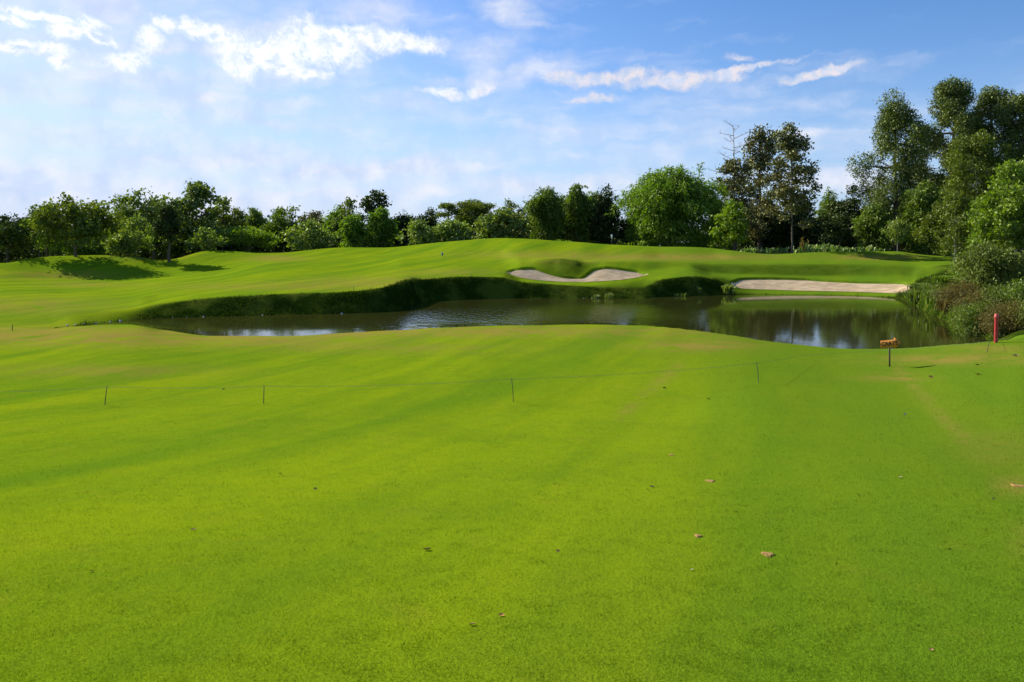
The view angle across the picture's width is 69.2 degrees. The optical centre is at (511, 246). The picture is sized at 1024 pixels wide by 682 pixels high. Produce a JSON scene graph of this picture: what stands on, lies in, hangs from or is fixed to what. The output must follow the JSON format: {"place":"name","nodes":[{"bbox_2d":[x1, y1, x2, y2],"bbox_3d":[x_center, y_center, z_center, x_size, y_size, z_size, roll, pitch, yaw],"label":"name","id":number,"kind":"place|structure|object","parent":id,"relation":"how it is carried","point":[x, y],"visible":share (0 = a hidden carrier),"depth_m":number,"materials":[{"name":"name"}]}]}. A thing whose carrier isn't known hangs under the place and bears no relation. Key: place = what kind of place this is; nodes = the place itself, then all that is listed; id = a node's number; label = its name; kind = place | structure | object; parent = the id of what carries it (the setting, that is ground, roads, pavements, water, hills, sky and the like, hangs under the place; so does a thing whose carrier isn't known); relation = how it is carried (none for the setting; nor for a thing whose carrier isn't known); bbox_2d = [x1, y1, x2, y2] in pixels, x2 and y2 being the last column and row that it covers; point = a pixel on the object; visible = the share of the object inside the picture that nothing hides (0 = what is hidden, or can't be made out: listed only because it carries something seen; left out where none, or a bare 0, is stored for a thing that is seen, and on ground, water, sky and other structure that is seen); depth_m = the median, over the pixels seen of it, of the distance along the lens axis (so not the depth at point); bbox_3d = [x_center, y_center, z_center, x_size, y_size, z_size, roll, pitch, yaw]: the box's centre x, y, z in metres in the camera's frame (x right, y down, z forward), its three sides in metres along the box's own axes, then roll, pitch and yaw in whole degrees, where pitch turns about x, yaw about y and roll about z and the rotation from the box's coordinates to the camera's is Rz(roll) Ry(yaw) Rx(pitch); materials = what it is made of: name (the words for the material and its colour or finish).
{"place":"outdoors","nodes":[
{"label":"outdoors","id":0,"kind":"place"},
{"bbox_2d":[0,238,1023,681],"bbox_3d":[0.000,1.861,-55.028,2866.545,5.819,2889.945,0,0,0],"label":"ground","id":1,"kind":"structure","parent":0,"point":[46,302],"depth_m":9.21,"materials":[{"name":"green plant"}]},
{"bbox_2d":[0,212,42,262],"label":"broadleaf tree","id":2,"kind":"object","parent":1,"relation":"on","point":[16,238],"visible":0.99,"depth_m":84.54,"materials":[{"name":"green plant"}]},
{"bbox_2d":[11,209,63,256],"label":"broadleaf tree","id":3,"kind":"object","parent":1,"relation":"on","point":[33,247],"visible":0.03,"depth_m":109.55,"materials":[{"name":"green plant"}]},
{"bbox_2d":[22,203,71,255],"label":"broadleaf tree","id":4,"kind":"object","parent":1,"relation":"on","point":[50,246],"visible":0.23,"depth_m":96.49,"materials":[{"name":"green plant"}]},
{"bbox_2d":[19,192,131,256],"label":"broadleaf tree","id":5,"kind":"object","parent":1,"relation":"on","point":[88,222],"visible":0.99,"depth_m":82.83,"materials":[{"name":"green plant"}]},
{"bbox_2d":[52,228,110,255],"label":"broadleaf tree","id":6,"kind":"object","parent":1,"relation":"on","point":[84,250],"visible":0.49,"depth_m":97.81,"materials":[{"name":"green plant"}]},
{"bbox_2d":[97,230,140,255],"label":"shrub","id":7,"kind":"object","parent":1,"relation":"on","point":[119,244],"visible":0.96,"depth_m":89.33,"materials":[{"name":"green plant"}]},
{"bbox_2d":[107,194,143,255],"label":"broadleaf tree","id":8,"kind":"object","parent":1,"relation":"on","point":[119,198],"visible":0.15,"depth_m":105.46,"materials":[{"name":"green plant"}]},
{"bbox_2d":[117,213,158,256],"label":"broadleaf tree","id":9,"kind":"object","parent":1,"relation":"on","point":[137,234],"visible":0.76,"depth_m":91.69,"materials":[{"name":"green plant"}]},
{"bbox_2d":[111,186,190,258],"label":"broadleaf tree","id":10,"kind":"object","parent":1,"relation":"on","point":[148,208],"visible":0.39,"depth_m":102.54,"materials":[{"name":"green plant"}]},
{"bbox_2d":[143,224,188,258],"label":"broadleaf tree","id":11,"kind":"object","parent":1,"relation":"on","point":[174,250],"visible":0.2,"depth_m":112.58,"materials":[{"name":"green plant"}]},
{"bbox_2d":[147,200,185,261],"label":"broadleaf tree","id":12,"kind":"object","parent":1,"relation":"on","point":[166,222],"visible":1,"depth_m":88.54,"materials":[{"name":"green plant"}]},
{"bbox_2d":[173,178,226,252],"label":"broadleaf tree","id":13,"kind":"object","parent":1,"relation":"on","point":[197,193],"visible":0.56,"depth_m":105.09,"materials":[{"name":"green plant"}]},
{"bbox_2d":[185,225,229,250],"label":"shrub","id":14,"kind":"object","parent":1,"relation":"on","point":[202,236],"visible":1,"depth_m":96.79,"materials":[{"name":"green plant"}]},
{"bbox_2d":[198,195,243,250],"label":"broadleaf tree","id":15,"kind":"object","parent":1,"relation":"on","point":[225,207],"visible":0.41,"depth_m":109.52,"materials":[{"name":"green plant"}]},
{"bbox_2d":[209,226,252,250],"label":"broadleaf tree","id":16,"kind":"object","parent":1,"relation":"on","point":[219,248],"visible":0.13,"depth_m":110.53,"materials":[{"name":"green plant"}]},
{"bbox_2d":[216,207,255,251],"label":"broadleaf tree","id":17,"kind":"object","parent":1,"relation":"on","point":[242,223],"visible":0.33,"depth_m":111.58,"materials":[{"name":"green plant"}]},
{"bbox_2d":[215,225,281,251],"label":"broadleaf tree","id":18,"kind":"object","parent":1,"relation":"on","point":[236,235],"visible":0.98,"depth_m":100.39,"materials":[{"name":"green plant"}]},
{"bbox_2d":[241,206,268,251],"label":"broadleaf tree","id":19,"kind":"object","parent":1,"relation":"on","point":[255,215],"visible":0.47,"depth_m":117.16,"materials":[{"name":"green plant"}]},
{"bbox_2d":[257,206,302,252],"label":"broadleaf tree","id":20,"kind":"object","parent":1,"relation":"on","point":[277,225],"visible":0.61,"depth_m":114.14,"materials":[{"name":"green plant"}]},
{"bbox_2d":[282,205,300,251],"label":"broadleaf tree","id":21,"kind":"object","parent":1,"relation":"on","point":[291,210],"visible":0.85,"depth_m":112.89,"materials":[{"name":"green plant"}]},
{"bbox_2d":[280,217,338,250],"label":"shrub","id":22,"kind":"object","parent":1,"relation":"on","point":[311,237],"visible":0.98,"depth_m":103.29,"materials":[{"name":"green plant"}]},
{"bbox_2d":[297,210,330,243],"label":"broadleaf tree","id":23,"kind":"object","parent":1,"relation":"on","point":[313,214],"visible":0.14,"depth_m":124.84,"materials":[{"name":"green plant"}]},
{"bbox_2d":[321,205,346,247],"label":"broadleaf tree","id":24,"kind":"object","parent":1,"relation":"on","point":[331,216],"visible":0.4,"depth_m":117.17,"materials":[{"name":"green plant"}]},
{"bbox_2d":[327,196,359,227],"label":"broadleaf tree","id":25,"kind":"object","parent":1,"relation":"on","point":[349,209],"visible":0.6,"depth_m":115.55,"materials":[{"name":"green plant"}]},
{"bbox_2d":[337,213,370,247],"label":"bamboo clump","id":26,"kind":"object","parent":1,"relation":"on","point":[352,229],"visible":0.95,"depth_m":109.19,"materials":[{"name":"green plant"}]},
{"bbox_2d":[356,189,391,234],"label":"broadleaf tree","id":27,"kind":"object","parent":1,"relation":"on","point":[380,198],"visible":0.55,"depth_m":121.04,"materials":[{"name":"green plant"}]},
{"bbox_2d":[365,206,403,247],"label":"bamboo clump","id":28,"kind":"object","parent":1,"relation":"on","point":[384,224],"visible":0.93,"depth_m":113.12,"materials":[{"name":"green plant"}]},
{"bbox_2d":[392,209,418,246],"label":"broadleaf tree","id":29,"kind":"object","parent":1,"relation":"on","point":[403,220],"visible":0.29,"depth_m":119.32,"materials":[{"name":"green plant"}]},
{"bbox_2d":[395,218,442,245],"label":"broadleaf tree","id":30,"kind":"object","parent":1,"relation":"on","point":[417,229],"visible":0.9,"depth_m":102.24,"materials":[{"name":"green plant"}]},
{"bbox_2d":[415,207,444,239],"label":"broadleaf tree","id":31,"kind":"object","parent":1,"relation":"on","point":[432,219],"visible":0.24,"depth_m":123.19,"materials":[{"name":"green plant"}]},
{"bbox_2d":[436,202,460,220],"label":"broadleaf tree","id":32,"kind":"object","parent":1,"relation":"on","point":[449,207],"visible":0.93,"depth_m":117.09,"materials":[{"name":"green plant"}]},
{"bbox_2d":[427,216,474,242],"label":"shrub","id":33,"kind":"object","parent":1,"relation":"on","point":[451,230],"visible":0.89,"depth_m":101.35,"materials":[{"name":"green plant"}]},
{"bbox_2d":[0,194,902,257],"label":"woodland","id":34,"kind":"object","parent":1,"relation":"on","point":[294,216],"depth_m":134.61,"materials":[{"name":"green plant"}]},
{"bbox_2d":[454,198,497,235],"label":"broadleaf tree","id":35,"kind":"object","parent":1,"relation":"on","point":[471,210],"visible":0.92,"depth_m":114.44,"materials":[{"name":"green plant"}]},
{"bbox_2d":[469,215,503,239],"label":"broadleaf tree","id":36,"kind":"object","parent":1,"relation":"on","point":[481,235],"visible":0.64,"depth_m":102.92,"materials":[{"name":"green plant"}]},
{"bbox_2d":[473,206,535,238],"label":"shrub","id":37,"kind":"object","parent":1,"relation":"on","point":[503,220],"visible":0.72,"depth_m":104.29,"materials":[{"name":"green plant"}]},
{"bbox_2d":[0,209,1018,260],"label":"undergrowth","id":38,"kind":"object","parent":1,"relation":"on","point":[144,253],"visible":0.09,"depth_m":116.38,"materials":[{"name":"green plant"}]},
{"bbox_2d":[504,198,523,232],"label":"broadleaf tree","id":39,"kind":"object","parent":1,"relation":"on","point":[511,204],"visible":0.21,"depth_m":119.45,"materials":[{"name":"green plant"}]},
{"bbox_2d":[512,202,538,238],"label":"broadleaf tree","id":40,"kind":"object","parent":1,"relation":"on","point":[520,231],"visible":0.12,"depth_m":112.77,"materials":[{"name":"green plant"}]},
{"bbox_2d":[522,185,570,240],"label":"bamboo clump","id":41,"kind":"object","parent":1,"relation":"on","point":[545,213],"visible":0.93,"depth_m":106.81,"materials":[{"name":"green plant"}]},
{"bbox_2d":[73,269,1021,341],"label":"bank grass","id":42,"kind":"structure","parent":1,"relation":"on","point":[926,279],"depth_m":47.22,"materials":[{"name":"green plant"}]},
{"bbox_2d":[549,194,573,240],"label":"bamboo clump","id":43,"kind":"object","parent":1,"relation":"on","point":[563,237],"visible":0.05,"depth_m":112.20,"materials":[{"name":"green plant"}]},
{"bbox_2d":[507,269,647,281],"bbox_3d":[5.656,2.541,63.583,12.193,1.048,5.509,0,0,0],"label":"sand bunker","id":44,"kind":"object","parent":1,"relation":"on","point":[605,274],"visible":0.88,"depth_m":64.06},
{"bbox_2d":[561,182,596,242],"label":"bamboo clump","id":45,"kind":"object","parent":1,"relation":"on","point":[578,208],"visible":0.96,"depth_m":109.22,"materials":[{"name":"green plant"}]},
{"bbox_2d":[583,190,609,242],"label":"bamboo clump","id":46,"kind":"object","parent":1,"relation":"on","point":[593,200],"visible":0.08,"depth_m":113.47,"materials":[{"name":"green plant"}]},
{"bbox_2d":[587,187,622,244],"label":"bamboo clump","id":47,"kind":"object","parent":1,"relation":"on","point":[604,226],"visible":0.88,"depth_m":109.20,"materials":[{"name":"green plant"}]},
{"bbox_2d":[612,214,648,245],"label":"broadleaf tree","id":48,"kind":"object","parent":1,"relation":"on","point":[623,227],"visible":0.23,"depth_m":110.89,"materials":[{"name":"green plant"}]},
{"bbox_2d":[600,163,731,247],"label":"bamboo clump","id":49,"kind":"object","parent":1,"relation":"on","point":[671,207],"visible":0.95,"depth_m":102.58,"materials":[{"name":"green plant"}]},
{"bbox_2d":[704,199,732,249],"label":"bamboo clump","id":50,"kind":"object","parent":1,"relation":"on","point":[730,245],"visible":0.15,"depth_m":109.08,"materials":[{"name":"green plant"}]},
{"bbox_2d":[708,199,749,250],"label":"broadleaf tree","id":51,"kind":"object","parent":1,"relation":"on","point":[733,212],"visible":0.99,"depth_m":92.61,"materials":[{"name":"green plant"}]},
{"bbox_2d":[721,284,736,293],"bbox_3d":[17.980,3.544,61.604,1.403,0.821,1.510,0,0,0],"label":"leafy plant","id":52,"kind":"object","parent":1,"relation":"on","point":[727,289],"visible":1,"depth_m":61.27,"materials":[{"name":"green plant"}]},
{"bbox_2d":[705,120,753,243],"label":"bare tree","id":53,"kind":"object","parent":1,"relation":"on","point":[734,129],"visible":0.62,"depth_m":110.94,"materials":[{"name":"brown plant"}]},
{"bbox_2d":[705,157,761,250],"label":"broadleaf tree","id":54,"kind":"object","parent":1,"relation":"on","point":[735,187],"visible":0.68,"depth_m":108.05,"materials":[{"name":"green plant"}]},
{"bbox_2d":[736,204,790,250],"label":"broadleaf tree","id":55,"kind":"object","parent":1,"relation":"on","point":[767,243],"visible":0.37,"depth_m":112.99,"materials":[{"name":"green plant"}]},
{"bbox_2d":[739,123,790,253],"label":"broadleaf tree","id":56,"kind":"object","parent":1,"relation":"on","point":[766,148],"visible":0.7,"depth_m":111.92,"materials":[{"name":"green plant"}]},
{"bbox_2d":[765,247,781,253],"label":"strap leaf plant","id":57,"kind":"object","parent":1,"relation":"on","point":[772,251],"visible":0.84,"depth_m":88.23,"materials":[{"name":"green plant"}]},
{"bbox_2d":[756,122,822,252],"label":"broadleaf tree","id":58,"kind":"object","parent":1,"relation":"on","point":[790,144],"visible":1,"depth_m":87.51,"materials":[{"name":"green plant"}]},
{"bbox_2d":[766,207,835,251],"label":"broadleaf tree","id":59,"kind":"object","parent":1,"relation":"on","point":[805,234],"visible":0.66,"depth_m":110.66,"materials":[{"name":"green plant"}]},
{"bbox_2d":[799,243,820,252],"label":"strap leaf plant","id":60,"kind":"object","parent":1,"relation":"on","point":[808,249],"visible":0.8,"depth_m":88.21,"materials":[{"name":"green plant"}]},
{"bbox_2d":[731,280,910,292],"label":"sand bunker","id":61,"kind":"object","parent":1,"relation":"on","point":[801,285],"visible":0.81,"depth_m":65.47},
{"bbox_2d":[814,186,841,232],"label":"bamboo clump","id":62,"kind":"object","parent":1,"relation":"on","point":[828,197],"visible":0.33,"depth_m":117.87,"materials":[{"name":"green plant"}]},
{"bbox_2d":[813,211,857,251],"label":"broadleaf tree","id":63,"kind":"object","parent":1,"relation":"on","point":[840,232],"visible":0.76,"depth_m":102.70,"materials":[{"name":"green plant"}]},
{"bbox_2d":[823,185,863,248],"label":"broadleaf tree","id":64,"kind":"object","parent":1,"relation":"on","point":[853,205],"visible":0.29,"depth_m":111.81,"materials":[{"name":"green plant"}]},
{"bbox_2d":[850,200,894,250],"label":"broadleaf tree","id":65,"kind":"object","parent":1,"relation":"on","point":[869,222],"visible":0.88,"depth_m":97.23,"materials":[{"name":"green plant"}]},
{"bbox_2d":[844,87,934,251],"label":"broadleaf tree","id":66,"kind":"object","parent":1,"relation":"on","point":[895,118],"visible":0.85,"depth_m":99.88,"materials":[{"name":"green plant"}]},
{"bbox_2d":[881,337,900,366],"bbox_3d":[10.059,2.855,19.733,0.563,0.868,0.044,0,0,-6],"label":"arrow sign","id":67,"kind":"object","parent":1,"relation":"on","point":[895,342],"visible":1,"depth_m":19.72,"materials":[{"name":"brown wood"}]},
{"bbox_2d":[879,217,915,250],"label":"broadleaf tree","id":68,"kind":"object","parent":1,"relation":"on","point":[895,226],"visible":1,"depth_m":88.63,"materials":[{"name":"green plant"}]},
{"bbox_2d":[887,190,921,252],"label":"broadleaf tree","id":69,"kind":"object","parent":1,"relation":"on","point":[903,246],"visible":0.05,"depth_m":105.22,"materials":[{"name":"green plant"}]},
{"bbox_2d":[902,289,918,301],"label":"reeds","id":70,"kind":"object","parent":1,"relation":"on","point":[909,296],"visible":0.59,"depth_m":50.32,"materials":[{"name":"green plant"}]},
{"bbox_2d":[904,282,930,289],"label":"reeds","id":71,"kind":"object","parent":1,"relation":"on","point":[915,286],"visible":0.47,"depth_m":51.95,"materials":[{"name":"green plant"}]},
{"bbox_2d":[893,178,951,256],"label":"broadleaf tree","id":72,"kind":"object","parent":1,"relation":"on","point":[919,204],"visible":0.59,"depth_m":95.01,"materials":[{"name":"green plant"}]},
{"bbox_2d":[912,283,937,298],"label":"reeds","id":73,"kind":"object","parent":1,"relation":"on","point":[920,293],"visible":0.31,"depth_m":46.92,"materials":[{"name":"green plant"}]},
{"bbox_2d":[916,287,940,304],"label":"reeds","id":74,"kind":"object","parent":1,"relation":"on","point":[929,301],"visible":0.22,"depth_m":44.02,"materials":[{"name":"green plant"}]},
{"bbox_2d":[908,200,957,254],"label":"broadleaf tree","id":75,"kind":"object","parent":1,"relation":"on","point":[929,223],"visible":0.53,"depth_m":83.97,"materials":[{"name":"green plant"}]},
{"bbox_2d":[923,278,953,300],"bbox_3d":[24.547,2.446,41.984,2.619,1.461,2.486,0,0,0],"label":"bush","id":76,"kind":"object","parent":1,"relation":"on","point":[934,296],"visible":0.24,"depth_m":42.16,"materials":[{"name":"green plant"}]},
{"bbox_2d":[931,298,951,310],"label":"reeds","id":77,"kind":"object","parent":1,"relation":"on","point":[940,307],"visible":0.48,"depth_m":40.80,"materials":[{"name":"plant"}]},
{"bbox_2d":[930,274,957,282],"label":"reeds","id":78,"kind":"object","parent":1,"relation":"on","point":[941,279],"visible":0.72,"depth_m":46.74,"materials":[{"name":"green plant"}]},
{"bbox_2d":[904,74,994,256],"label":"broadleaf tree","id":79,"kind":"object","parent":1,"relation":"on","point":[952,100],"visible":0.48,"depth_m":101.54,"materials":[{"name":"green plant"}]},
{"bbox_2d":[928,189,975,260],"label":"broadleaf tree","id":80,"kind":"object","parent":1,"relation":"on","point":[957,204],"visible":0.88,"depth_m":71.75,"materials":[{"name":"green plant"}]},
{"bbox_2d":[944,251,974,281],"bbox_3d":[26.709,1.193,43.040,2.779,1.816,2.627,0,0,0],"label":"bush","id":81,"kind":"object","parent":1,"relation":"on","point":[952,271],"visible":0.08,"depth_m":43.25,"materials":[{"name":"green plant"}]},
{"bbox_2d":[929,267,993,304],"bbox_3d":[23.234,2.071,38.401,3.023,2.002,2.850,0,0,42],"label":"bush","id":82,"kind":"object","parent":1,"relation":"on","point":[957,289],"visible":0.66,"depth_m":38.37,"materials":[{"name":"brown plant"}]},
{"bbox_2d":[940,281,998,325],"bbox_3d":[21.674,2.645,34.487,3.292,2.081,3.256,0,0,0],"label":"bush","id":83,"kind":"object","parent":1,"relation":"on","point":[970,298],"visible":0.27,"depth_m":34.56,"materials":[{"name":"green plant"}]},
{"bbox_2d":[945,291,996,336],"bbox_3d":[20.804,3.211,33.575,2.582,2.428,2.532,0,0,0],"label":"bush","id":84,"kind":"object","parent":1,"relation":"on","point":[967,325],"visible":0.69,"depth_m":33.32,"materials":[{"name":"green plant"}]},
{"bbox_2d":[937,129,1018,248],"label":"broadleaf tree","id":85,"kind":"object","parent":1,"relation":"on","point":[978,146],"visible":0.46,"depth_m":75.43,"materials":[{"name":"green plant"}]},
{"bbox_2d":[942,238,1023,285],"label":"bush","id":86,"kind":"object","parent":1,"relation":"on","point":[988,263],"visible":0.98,"depth_m":39.41,"materials":[{"name":"green plant"}]},
{"bbox_2d":[960,157,1023,251],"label":"broadleaf tree","id":87,"kind":"object","parent":1,"relation":"on","point":[1002,208],"visible":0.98,"depth_m":61.66,"materials":[{"name":"green plant"}]},
{"bbox_2d":[965,300,1019,336],"bbox_3d":[19.457,2.817,29.539,2.397,1.525,2.210,0,0,-39],"label":"bush","id":88,"kind":"object","parent":1,"relation":"on","point":[991,327],"visible":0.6,"depth_m":29.37,"materials":[{"name":"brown plant"}]},
{"bbox_2d":[965,230,1021,251],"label":"broadleaf tree","id":89,"kind":"object","parent":1,"relation":"on","point":[977,242],"visible":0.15,"depth_m":65.85,"materials":[{"name":"green plant"}]},
{"bbox_2d":[972,276,1015,312],"bbox_3d":[22.064,2.139,33.475,2.645,1.822,2.890,0,0,34],"label":"bush","id":90,"kind":"object","parent":1,"relation":"on","point":[992,296],"visible":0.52,"depth_m":33.36,"materials":[{"name":"green plant"}]},
{"bbox_2d":[968,85,1020,194],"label":"broadleaf tree","id":91,"kind":"object","parent":1,"relation":"on","point":[992,100],"visible":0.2,"depth_m":102.75,"materials":[{"name":"green plant"}]},
{"bbox_2d":[994,314,998,342],"bbox_3d":[14.699,2.535,22.538,0.128,0.978,0.128,2,0,0],"label":"red post","id":92,"kind":"object","parent":1,"relation":"on","point":[996,318],"visible":0.93,"depth_m":22.50,"materials":[{"name":"paint"}]},
{"bbox_2d":[977,295,1023,329],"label":"bush","id":93,"kind":"object","parent":1,"relation":"on","point":[1012,320],"visible":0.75,"depth_m":28.91,"materials":[{"name":"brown plant"}]},
{"bbox_2d":[989,91,1023,258],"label":"broadleaf tree","id":94,"kind":"object","parent":1,"relation":"on","point":[1016,107],"visible":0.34,"depth_m":98.12,"materials":[{"name":"green plant"}]},
{"bbox_2d":[993,272,1023,308],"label":"bush","id":95,"kind":"object","parent":1,"relation":"on","point":[1017,288],"visible":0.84,"depth_m":32.14,"materials":[{"name":"green plant"}]},
{"bbox_2d":[1003,292,1023,326],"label":"bush","id":96,"kind":"object","parent":1,"relation":"on","point":[1020,312],"visible":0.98,"depth_m":28.31,"materials":[{"name":"green plant"}]},
{"bbox_2d":[0,0,1023,242],"label":"sky","id":97,"kind":"structure","parent":0,"point":[314,105],"materials":[{"name":"blue"}]},
{"bbox_2d":[55,294,986,348],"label":"water","id":98,"kind":"structure","parent":0,"point":[850,321],"depth_m":41.12,"materials":[{"name":"liquid"}]},
{"bbox_2d":[694,162,705,180],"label":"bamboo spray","id":99,"kind":"object","parent":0,"point":[699,169],"visible":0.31,"depth_m":112.22,"materials":[{"name":"green plant"}]},
{"bbox_2d":[830,245,841,251],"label":"strap leaf plant","id":100,"kind":"object","parent":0,"point":[834,249],"visible":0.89,"depth_m":87.20,"materials":[{"name":"green plant"}]},
{"bbox_3d":[5.690,2.973,17.205,0.069,0.571,0.016,0,0,0],"label":"rope stake","id":101,"kind":"object","parent":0,"visible":0},
{"bbox_2d":[12,341,988,391],"bbox_3d":[1.255,2.899,17.290,24.520,0.567,3.205,0,0,-20],"label":"cord","id":102,"kind":"object","parent":101,"relation":"hanging from","point":[458,382],"visible":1,"depth_m":15.39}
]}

